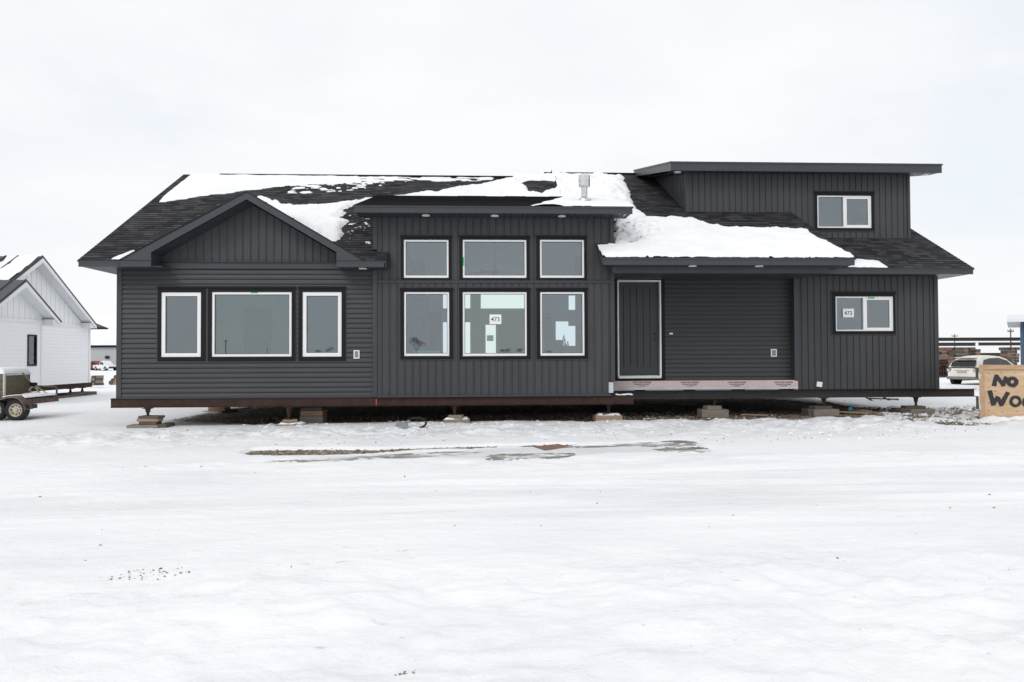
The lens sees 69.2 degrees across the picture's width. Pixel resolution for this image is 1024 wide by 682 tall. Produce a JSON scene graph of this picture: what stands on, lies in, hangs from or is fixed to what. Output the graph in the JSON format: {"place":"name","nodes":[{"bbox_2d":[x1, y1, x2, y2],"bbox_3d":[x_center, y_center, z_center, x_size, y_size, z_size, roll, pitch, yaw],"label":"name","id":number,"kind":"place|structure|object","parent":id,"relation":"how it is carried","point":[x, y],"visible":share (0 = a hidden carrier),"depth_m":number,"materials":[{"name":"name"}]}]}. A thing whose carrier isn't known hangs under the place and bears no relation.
{"place":"outdoors","nodes":[
{"label":"outdoors","id":0,"kind":"place"},
{"bbox_2d":[0,255,38,279],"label":"roof snow","id":1,"kind":"structure","parent":0,"point":[14,267],"depth_m":25.48,"materials":[{"name":"snow"}]},
{"bbox_2d":[112,250,134,258],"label":"roof snow","id":2,"kind":"structure","parent":0,"point":[122,255],"depth_m":15.27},
{"bbox_2d":[0,356,1023,681],"bbox_3d":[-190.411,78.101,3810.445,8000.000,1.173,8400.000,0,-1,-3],"label":"ground snow","id":3,"kind":"structure","parent":0,"point":[368,570],"depth_m":5.51,"materials":[{"name":"snow"}]},
{"bbox_2d":[0,385,58,420],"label":"flatbed trailer","id":4,"kind":"object","parent":3,"relation":"on","point":[16,407],"visible":1,"depth_m":17.87,"materials":[{"name":"metal"}]},
{"bbox_2d":[0,372,53,396],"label":"wooden crate","id":5,"kind":"object","parent":4,"relation":"on","point":[15,383],"visible":0.94,"depth_m":18.67,"materials":[{"name":"brown wood"}]},
{"bbox_2d":[0,367,30,373],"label":"snow cap","id":6,"kind":"object","parent":5,"relation":"on","point":[4,370],"visible":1,"depth_m":18.68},
{"bbox_2d":[3,392,55,397],"bbox_3d":[-12.125,1.352,18.665,0.615,0.080,1.360,0,-1,-3],"label":"snow cap","id":7,"kind":"object","parent":4,"relation":"on","point":[32,394],"visible":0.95,"depth_m":18.60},
{"bbox_2d":[59,394,81,397],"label":"timber block","id":8,"kind":"object","parent":3,"relation":"on","point":[68,396],"depth_m":28.19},
{"bbox_2d":[91,361,107,369],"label":"pickup truck","id":9,"kind":"object","parent":3,"relation":"on","point":[95,363],"visible":0.17,"depth_m":142.37,"materials":[{"name":"red paint"}]},
{"bbox_2d":[89,314,115,364],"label":"storage building","id":10,"kind":"structure","parent":3,"relation":"on","point":[103,344],"depth_m":188.57,"materials":[{"name":"grey metal"}]},
{"bbox_2d":[93,361,115,370],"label":"pickup truck","id":11,"kind":"object","parent":3,"relation":"on","point":[105,365],"visible":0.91,"depth_m":137.76,"materials":[{"name":"white paint"}]},
{"bbox_2d":[126,424,157,427],"bbox_3d":[-7.693,1.811,15.577,0.629,0.120,0.350,0,-1,-5],"label":"timber block","id":12,"kind":"object","parent":3,"relation":"on","point":[140,426],"depth_m":15.41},
{"bbox_2d":[139,421,161,424],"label":"timber block","id":13,"kind":"object","parent":12,"relation":"on","point":[150,423],"depth_m":15.45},
{"bbox_2d":[137,418,162,421],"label":"timber block","id":14,"kind":"object","parent":13,"relation":"on","point":[148,420],"depth_m":15.46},
{"bbox_2d":[138,415,164,418],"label":"timber block","id":15,"kind":"object","parent":14,"relation":"on","point":[155,416],"depth_m":15.46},
{"bbox_2d":[142,408,152,415],"bbox_3d":[-7.617,1.483,15.533,0.180,0.162,0.140,0,-1,-3],"label":"screw jack","id":16,"kind":"object","parent":15,"relation":"on","point":[147,411],"visible":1,"depth_m":15.50,"materials":[{"name":"metal"}]},
{"bbox_2d":[110,395,633,407],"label":"steel beam","id":17,"kind":"structure","parent":16,"relation":"on","point":[353,401],"depth_m":15.84,"materials":[{"name":"metal"}]},
{"bbox_2d":[77,161,974,398],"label":"modular house","id":18,"kind":"structure","parent":17,"relation":"on","point":[245,294],"depth_m":17.18,"materials":[{"name":"grey plastic"}]},
{"bbox_2d":[156,286,206,361],"bbox_3d":[-6.969,-0.359,15.695,1.037,1.613,0.130,0,-1,-3],"label":"window","id":19,"kind":"structure","parent":18,"relation":"in","point":[163,292],"depth_m":15.66,"materials":[{"name":"white plastic"}]},
{"bbox_2d":[159,173,296,201],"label":"roof snow","id":20,"kind":"structure","parent":18,"relation":"on","point":[192,185],"depth_m":19.83,"materials":[{"name":"snow"}]},
{"bbox_2d":[207,286,296,361],"bbox_3d":[-5.516,-0.360,15.768,1.868,1.621,0.130,0,-1,-3],"label":"window","id":21,"kind":"structure","parent":18,"relation":"in","point":[212,291],"depth_m":15.73,"materials":[{"name":"white plastic"}]},
{"bbox_2d":[298,286,346,361],"bbox_3d":[-4.042,-0.366,15.841,1.036,1.621,0.130,0,-1,-3],"label":"window","id":22,"kind":"structure","parent":18,"relation":"in","point":[303,291],"depth_m":15.81,"materials":[{"name":"white plastic"}]},
{"bbox_2d":[288,181,384,193],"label":"roof snow","id":23,"kind":"structure","parent":18,"relation":"on","point":[363,185],"depth_m":19.86,"materials":[{"name":"snow"}]},
{"bbox_2d":[348,215,370,243],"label":"roof snow","id":24,"kind":"structure","parent":18,"relation":"on","point":[366,223],"depth_m":17.30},
{"bbox_2d":[289,175,493,185],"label":"roof snow","id":25,"kind":"structure","parent":18,"relation":"on","point":[309,179],"depth_m":20.53,"materials":[{"name":"snow"}]},
{"bbox_2d":[257,173,560,240],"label":"roof snow","id":26,"kind":"structure","parent":18,"relation":"on","point":[326,221],"depth_m":18.81,"materials":[{"name":"snow"}]},
{"bbox_2d":[400,235,452,279],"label":"window","id":27,"kind":"structure","parent":18,"relation":"in","point":[448,239],"depth_m":15.89,"materials":[{"name":"white plastic"}]},
{"bbox_2d":[399,287,453,359],"bbox_3d":[-1.821,-0.370,15.902,1.162,1.565,0.130,0,-1,-3],"label":"window","id":28,"kind":"structure","parent":18,"relation":"in","point":[403,291],"depth_m":15.87,"materials":[{"name":"white plastic"}]},
{"bbox_2d":[414,351,440,352],"bbox_3d":[-1.817,0.232,15.953,0.559,0.047,0.030,0,-1,-3],"label":"foam strip","id":29,"kind":"object","parent":18,"relation":"on","point":[427,351],"visible":1,"depth_m":15.94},
{"bbox_2d":[442,294,471,309],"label":"window","id":30,"kind":"structure","parent":18,"relation":"in","point":[470,308],"depth_m":25.83,"materials":[{"name":"white plastic"}]},
{"bbox_2d":[443,321,471,352],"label":"window","id":31,"kind":"structure","parent":18,"relation":"in","point":[443,321],"depth_m":25.81,"materials":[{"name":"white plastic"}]},
{"bbox_2d":[487,335,492,340],"bbox_3d":[-0.469,-0.062,15.958,0.140,0.124,0.002,0,-1,-3],"label":"paper sign","id":32,"kind":"object","parent":18,"relation":"attached to","point":[489,337],"visible":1,"depth_m":15.96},
{"bbox_2d":[484,323,496,352],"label":"window","id":33,"kind":"structure","parent":18,"relation":"in","point":[485,324],"depth_m":25.84,"materials":[{"name":"white plastic"}]},
{"bbox_2d":[458,235,530,279],"bbox_3d":[-0.374,-1.778,16.003,1.554,1.011,0.130,0,-1,-3],"label":"window","id":34,"kind":"structure","parent":18,"relation":"in","point":[462,239],"depth_m":15.97,"materials":[{"name":"white plastic"}]},
{"bbox_2d":[458,287,530,359],"bbox_3d":[-0.367,-0.372,15.975,1.565,1.572,0.130,0,-1,-3],"label":"window","id":35,"kind":"structure","parent":18,"relation":"in","point":[462,291],"depth_m":15.94,"materials":[{"name":"white plastic"}]},
{"bbox_2d":[470,242,519,274],"bbox_3d":[-0.440,-2.493,19.302,1.328,1.555,1.269,0,-1,-3],"label":"ceiling fan","id":36,"kind":"object","parent":18,"relation":"hanging from","point":[494,271],"visible":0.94,"depth_m":19.23},
{"bbox_2d":[490,314,500,323],"bbox_3d":[-0.356,-0.468,15.971,0.252,0.207,0.004,0,-1,-3],"label":"paper sign","id":37,"kind":"object","parent":18,"relation":"attached to","point":[495,318],"visible":1,"depth_m":15.97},
{"bbox_2d":[479,294,523,309],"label":"window","id":38,"kind":"structure","parent":18,"relation":"in","point":[480,308],"depth_m":25.87,"materials":[{"name":"white plastic"}]},
{"bbox_2d":[535,235,587,279],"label":"window","id":39,"kind":"structure","parent":18,"relation":"in","point":[539,239],"depth_m":16.04,"materials":[{"name":"white plastic"}]},
{"bbox_2d":[535,287,588,359],"bbox_3d":[1.082,-0.377,16.048,1.148,1.572,0.130,0,-1,-3],"label":"window","id":40,"kind":"structure","parent":18,"relation":"in","point":[539,291],"depth_m":16.01,"materials":[{"name":"white plastic"}]},
{"bbox_2d":[533,195,632,205],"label":"roof snow","id":41,"kind":"structure","parent":18,"relation":"on","point":[600,200],"depth_m":16.19,"materials":[{"name":"snow"}]},
{"bbox_2d":[551,170,636,218],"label":"roof snow","id":42,"kind":"structure","parent":18,"relation":"on","point":[611,186],"depth_m":20.30,"materials":[{"name":"snow"}]},
{"bbox_2d":[619,282,658,375],"bbox_3d":[2.964,-0.286,17.438,0.957,2.189,0.051,0,-1,-3],"label":"front door","id":43,"kind":"structure","parent":18,"relation":"in","point":[638,301],"depth_m":17.42,"materials":[{"name":"metal"}]},
{"bbox_2d":[597,209,853,257],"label":"roof snow","id":44,"kind":"structure","parent":18,"relation":"on","point":[668,236],"depth_m":16.19,"materials":[{"name":"snow"}]},
{"bbox_2d":[611,389,975,398],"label":"steel beam","id":45,"kind":"structure","parent":18,"relation":"attached to","point":[705,394],"depth_m":17.44,"materials":[{"name":"metal"}]},
{"bbox_2d":[940,387,974,388],"bbox_3d":[10.518,1.125,17.648,0.943,0.042,0.160,0,-1,-3],"label":"snow cap","id":46,"kind":"object","parent":45,"relation":"on","point":[957,388],"visible":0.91,"depth_m":17.59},
{"bbox_2d":[813,191,875,231],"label":"window","id":47,"kind":"structure","parent":18,"relation":"in","point":[869,195],"depth_m":18.70,"materials":[{"name":"white plastic"}]},
{"bbox_2d":[843,309,853,316],"bbox_3d":[7.878,-0.655,17.388,0.269,0.202,0.004,0,-1,-3],"label":"paper sign","id":48,"kind":"object","parent":18,"relation":"attached to","point":[848,312],"visible":1,"depth_m":17.39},
{"bbox_2d":[831,291,895,334],"bbox_3d":[8.236,-0.652,17.412,1.551,1.035,0.130,0,-1,-3],"label":"window","id":49,"kind":"structure","parent":18,"relation":"in","point":[890,296],"depth_m":17.39,"materials":[{"name":"white plastic"}]},
{"bbox_2d":[158,422,174,427],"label":"timber block","id":50,"kind":"object","parent":3,"relation":"on","point":[167,425],"depth_m":15.55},
{"bbox_2d":[100,567,414,675],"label":"scattered stones","id":51,"kind":"object","parent":3,"relation":"on","point":[413,672],"visible":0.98,"depth_m":4.99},
{"bbox_2d":[300,414,326,422],"bbox_3d":[-4.426,1.739,16.568,0.507,0.162,0.500,0,-1,-3],"label":"timber block","id":52,"kind":"object","parent":3,"relation":"on","point":[314,419],"depth_m":16.32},
{"bbox_2d":[300,409,326,415],"bbox_3d":[-4.426,1.597,16.581,0.487,0.114,0.500,0,-1,-3],"label":"timber block","id":53,"kind":"object","parent":52,"relation":"on","point":[313,413],"depth_m":16.33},
{"bbox_2d":[301,406,325,410],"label":"timber block","id":54,"kind":"object","parent":53,"relation":"on","point":[319,408],"depth_m":16.35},
{"bbox_2d":[395,417,426,428],"bbox_3d":[-2.048,1.670,15.089,0.636,0.257,0.141,0,-1,-13],"label":"meter box","id":55,"kind":"object","parent":3,"relation":"on","point":[402,425],"visible":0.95,"depth_m":15.04,"materials":[{"name":"grey metal"}]},
{"bbox_2d":[443,418,469,422],"bbox_3d":[-1.195,1.750,16.054,0.567,0.130,0.350,0,-1,-3],"label":"timber block","id":56,"kind":"object","parent":3,"relation":"on","point":[459,420],"depth_m":15.88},
{"bbox_2d":[448,414,463,418],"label":"timber block","id":57,"kind":"object","parent":56,"relation":"on","point":[459,416],"depth_m":15.92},
{"bbox_2d":[452,405,458,414],"bbox_3d":[-1.234,1.489,16.002,0.180,0.207,0.140,0,-1,-3],"label":"screw jack","id":58,"kind":"object","parent":57,"relation":"on","point":[454,407],"visible":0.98,"depth_m":15.97,"materials":[{"name":"metal"}]},
{"bbox_2d":[444,417,468,419],"bbox_3d":[-1.195,1.667,16.033,0.547,0.054,0.295,0,-1,-3],"label":"snow cap","id":59,"kind":"object","parent":56,"relation":"on","point":[446,418],"visible":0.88,"depth_m":15.91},
{"bbox_2d":[157,422,939,444],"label":"snow clods","id":60,"kind":"object","parent":3,"relation":"on","point":[877,438],"visible":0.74,"depth_m":13.37,"materials":[{"name":"snow"}]},
{"bbox_2d":[534,444,567,450],"bbox_3d":[0.631,1.681,11.753,0.619,0.022,0.459,1,-1,-35],"label":"cardboard","id":61,"kind":"object","parent":3,"relation":"on","point":[549,447],"visible":1,"depth_m":11.73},
{"bbox_2d":[832,406,865,411],"bbox_3d":[8.234,1.671,18.112,0.120,0.041,1.470,0,1,-9],"label":"plank","id":62,"kind":"object","parent":3,"relation":"on","point":[844,408],"visible":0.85,"depth_m":18.15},
{"bbox_2d":[825,402,883,414],"bbox_3d":[8.380,1.658,18.348,0.140,0.041,2.744,0,1,-2],"label":"plank","id":63,"kind":"object","parent":3,"relation":"on","point":[840,405],"visible":0.63,"depth_m":18.11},
{"bbox_2d":[839,411,870,413],"bbox_3d":[8.204,1.689,17.481,0.947,0.036,0.140,-1,-1,43],"label":"plank","id":64,"kind":"object","parent":3,"relation":"on","point":[854,412],"visible":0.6,"depth_m":17.52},
{"bbox_2d":[865,397,898,400],"bbox_3d":[10.982,1.765,22.045,1.024,0.248,0.043,0,-1,-3],"label":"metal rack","id":65,"kind":"object","parent":3,"relation":"on","point":[884,398],"visible":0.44,"depth_m":22.03,"materials":[{"name":"metal"}]},
{"bbox_2d":[939,366,948,376],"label":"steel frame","id":66,"kind":"object","parent":3,"relation":"on","point":[943,372],"visible":0.46,"depth_m":52.57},
{"bbox_2d":[939,360,948,365],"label":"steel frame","id":67,"kind":"object","parent":66,"relation":"on","point":[943,362],"visible":0.76,"depth_m":52.57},
{"bbox_2d":[946,355,1013,383],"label":"parked suv","id":68,"kind":"object","parent":3,"relation":"on","point":[959,370],"visible":0.5,"depth_m":40.16,"materials":[{"name":"beige paint"}]},
{"bbox_2d":[981,353,999,356],"bbox_3d":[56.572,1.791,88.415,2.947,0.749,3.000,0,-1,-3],"label":"rail wagon","id":69,"kind":"object","parent":3,"relation":"on","point":[994,354],"visible":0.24,"depth_m":86.91,"materials":[{"name":"metal"}]},
{"bbox_2d":[0,0,1023,352],"label":"sky","id":70,"kind":"structure","parent":0,"point":[105,104],"materials":[{"name":"white"}]},
{"bbox_2d":[174,398,989,455],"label":"gravel ground","id":71,"kind":"structure","parent":0,"point":[659,406],"depth_m":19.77,"materials":[{"name":"gravel"}]},
{"bbox_2d":[275,423,307,425],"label":"timber block","id":72,"kind":"object","parent":71,"relation":"on","point":[278,424],"depth_m":15.63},
{"bbox_2d":[279,421,304,424],"bbox_3d":[-4.681,1.742,15.787,0.585,0.054,0.295,0,-1,-3],"label":"snow cap","id":73,"kind":"object","parent":72,"relation":"on","point":[300,422],"visible":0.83,"depth_m":15.67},
{"bbox_2d":[272,440,710,461],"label":"puddle ice","id":74,"kind":"structure","parent":71,"relation":"on","point":[495,457],"depth_m":11.12,"materials":[{"name":"ice"}]},
{"bbox_2d":[242,417,801,429],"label":"snow clods","id":75,"kind":"object","parent":71,"relation":"on","point":[269,424],"visible":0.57,"depth_m":15.58,"materials":[{"name":"snow"}]},
{"bbox_2d":[593,414,622,421],"bbox_3d":[2.108,1.709,16.395,0.591,0.160,0.400,0,-1,-4],"label":"timber block","id":76,"kind":"object","parent":71,"relation":"on","point":[605,417],"depth_m":16.20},
{"bbox_2d":[596,413,619,415],"bbox_3d":[2.115,1.610,16.349,0.571,0.054,0.295,0,-1,-3],"label":"snow cap","id":77,"kind":"object","parent":76,"relation":"on","point":[601,414],"visible":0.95,"depth_m":16.24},
{"bbox_2d":[676,403,698,404],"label":"timber block","id":78,"kind":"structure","parent":71,"relation":"on","point":[686,404],"depth_m":21.73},
{"bbox_2d":[697,408,728,417],"bbox_3d":[4.692,1.687,17.346,0.630,0.190,0.400,0,-1,-2],"label":"timber block","id":79,"kind":"object","parent":71,"relation":"on","point":[718,413],"depth_m":17.15,"materials":[{"name":"wood"}]},
{"bbox_2d":[703,405,721,409],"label":"timber block","id":80,"kind":"object","parent":79,"relation":"on","point":[710,407],"depth_m":17.20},
{"bbox_2d":[710,398,718,405],"bbox_3d":[4.712,1.420,17.272,0.180,0.166,0.140,0,-1,-3],"label":"screw jack","id":81,"kind":"object","parent":80,"relation":"on","point":[714,400],"visible":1,"depth_m":17.25,"materials":[{"name":"metal"}]},
{"bbox_2d":[741,414,767,415],"bbox_3d":[5.692,1.730,17.427,0.600,0.025,0.100,-1,-1,21],"label":"plank","id":82,"kind":"object","parent":71,"relation":"on","point":[756,414],"visible":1,"depth_m":17.34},
{"bbox_2d":[801,408,812,415],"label":"timber block","id":83,"kind":"object","parent":71,"relation":"on","point":[806,412],"depth_m":17.42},
{"bbox_2d":[808,408,838,415],"bbox_3d":[7.329,1.678,17.483,0.610,0.160,0.350,0,-1,-3],"label":"timber block","id":84,"kind":"object","parent":71,"relation":"on","point":[826,412],"depth_m":17.31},
{"bbox_2d":[809,405,831,408],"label":"timber block","id":85,"kind":"object","parent":84,"relation":"on","point":[820,407],"depth_m":17.36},
{"bbox_2d":[821,398,826,405],"bbox_3d":[7.322,1.427,17.432,0.180,0.195,0.140,0,-1,-3],"label":"screw jack","id":86,"kind":"object","parent":85,"relation":"on","point":[823,401],"visible":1,"depth_m":17.40,"materials":[{"name":"metal"}]},
{"bbox_2d":[891,408,909,413],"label":"timber block","id":87,"kind":"object","parent":71,"relation":"on","point":[901,410],"depth_m":17.56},
{"bbox_2d":[910,408,934,414],"bbox_3d":[9.662,1.673,17.649,0.574,0.130,0.350,0,-1,-5],"label":"timber block","id":88,"kind":"object","parent":71,"relation":"on","point":[928,411],"depth_m":17.48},
{"bbox_2d":[901,405,925,408],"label":"timber block","id":89,"kind":"object","parent":88,"relation":"on","point":[912,407],"depth_m":17.51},
{"bbox_2d":[913,397,920,405],"bbox_3d":[9.571,1.429,17.595,0.180,0.211,0.140,0,-1,-3],"label":"screw jack","id":90,"kind":"object","parent":89,"relation":"on","point":[915,400],"visible":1,"depth_m":17.56,"materials":[{"name":"metal"}]},
{"bbox_2d":[970,415,1023,423],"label":"snow heap","id":91,"kind":"object","parent":71,"relation":"on","point":[992,419],"visible":0.62,"depth_m":15.30,"materials":[{"name":"snow"}]},
{"bbox_2d":[975,365,1023,418],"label":"plywood crate","id":92,"kind":"object","parent":71,"relation":"on","point":[1001,390],"visible":0.91,"depth_m":15.55,"materials":[{"name":"brown wood"}]},
{"bbox_2d":[848,259,886,267],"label":"roof snow","id":93,"kind":"structure","parent":0,"point":[866,263],"depth_m":17.02,"materials":[{"name":"snow"}]},
{"bbox_2d":[952,347,959,350],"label":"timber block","id":94,"kind":"object","parent":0,"point":[955,348],"depth_m":55.53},
{"bbox_2d":[939,342,975,345],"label":"steel beam","id":95,"kind":"structure","parent":94,"relation":"on","point":[958,344],"depth_m":54.70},
{"bbox_2d":[939,337,1019,340],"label":"steel beam","id":96,"kind":"structure","parent":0,"point":[985,339],"depth_m":55.82,"materials":[{"name":"metal"}]},
{"bbox_2d":[1000,353,1011,355],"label":"timber block","id":97,"kind":"object","parent":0,"point":[1005,354],"depth_m":55.91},
{"bbox_2d":[1000,350,1012,352],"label":"timber block","id":98,"kind":"object","parent":97,"relation":"on","point":[1006,351],"depth_m":55.92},
{"bbox_2d":[999,347,1010,349],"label":"timber block","id":99,"kind":"object","parent":98,"relation":"on","point":[1004,348],"depth_m":56.01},
{"bbox_2d":[1007,314,1023,364],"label":"blue building","id":100,"kind":"structure","parent":0,"point":[1015,321],"depth_m":31.08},
{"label":"timber block","id":101,"kind":"object","parent":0,"visible":0},
{"bbox_2d":[208,407,230,410],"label":"timber block","id":102,"kind":"object","parent":101,"relation":"on","point":[218,408],"depth_m":20.29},
{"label":"timber block","id":103,"kind":"object","parent":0,"visible":0},
{"bbox_2d":[55,392,85,394],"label":"timber block","id":104,"kind":"object","parent":103,"relation":"on","point":[73,393],"depth_m":28.69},
{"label":"timber block","id":105,"kind":"object","parent":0,"visible":0},
{"bbox_2d":[77,391,96,393],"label":"timber block","id":106,"kind":"object","parent":105,"relation":"on","point":[90,392],"depth_m":30.10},
{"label":"timber block","id":107,"kind":"object","parent":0,"visible":0},
{"bbox_2d":[947,351,954,354],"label":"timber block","id":108,"kind":"object","parent":107,"relation":"on","point":[950,352],"depth_m":55.42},
{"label":"timber block","id":109,"kind":"object","parent":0,"visible":0},
{"bbox_2d":[968,347,975,350],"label":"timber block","id":110,"kind":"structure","parent":109,"relation":"on","point":[971,348],"depth_m":55.56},
{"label":"timber block","id":111,"kind":"object","parent":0,"visible":0},
{"bbox_2d":[605,404,610,412],"bbox_3d":[2.121,1.477,16.320,0.180,0.197,0.140,0,-1,-3],"label":"screw jack","id":112,"kind":"object","parent":111,"relation":"on","point":[608,406],"visible":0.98,"depth_m":16.28,"materials":[{"name":"metal"}]},
{"bbox_3d":[-17.332,1.961,29.941,0.200,0.167,0.200,0,-1,-3],"label":"screw jack","id":113,"kind":"object","parent":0,"visible":0},
{"bbox_2d":[31,382,91,391],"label":"steel beam","id":114,"kind":"structure","parent":113,"relation":"on","point":[71,386],"depth_m":28.66,"materials":[{"name":"metal"}]},
{"bbox_2d":[0,255,107,384],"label":"white house","id":115,"kind":"structure","parent":114,"relation":"on","point":[48,323],"depth_m":26.46,"materials":[{"name":"plastic"}]},
{"bbox_2d":[27,334,36,365],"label":"window","id":116,"kind":"structure","parent":115,"relation":"in","point":[31,339],"depth_m":25.19,"materials":[{"name":"black glass"}]},
{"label":"timber block","id":117,"kind":"object","parent":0,"visible":0},
{"bbox_2d":[978,342,1019,345],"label":"steel beam","id":118,"kind":"structure","parent":117,"relation":"on","point":[997,343],"depth_m":55.45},
{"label":"timber block","id":119,"kind":"object","parent":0,"visible":0},
{"bbox_2d":[283,419,297,421],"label":"timber block","id":120,"kind":"object","parent":119,"relation":"on","point":[291,420],"depth_m":15.69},
{"bbox_2d":[284,407,291,419],"bbox_3d":[-4.736,1.530,15.756,0.180,0.271,0.140,0,-1,-3],"label":"screw jack","id":121,"kind":"object","parent":120,"relation":"on","point":[288,410],"visible":1,"depth_m":15.72,"materials":[{"name":"metal"}]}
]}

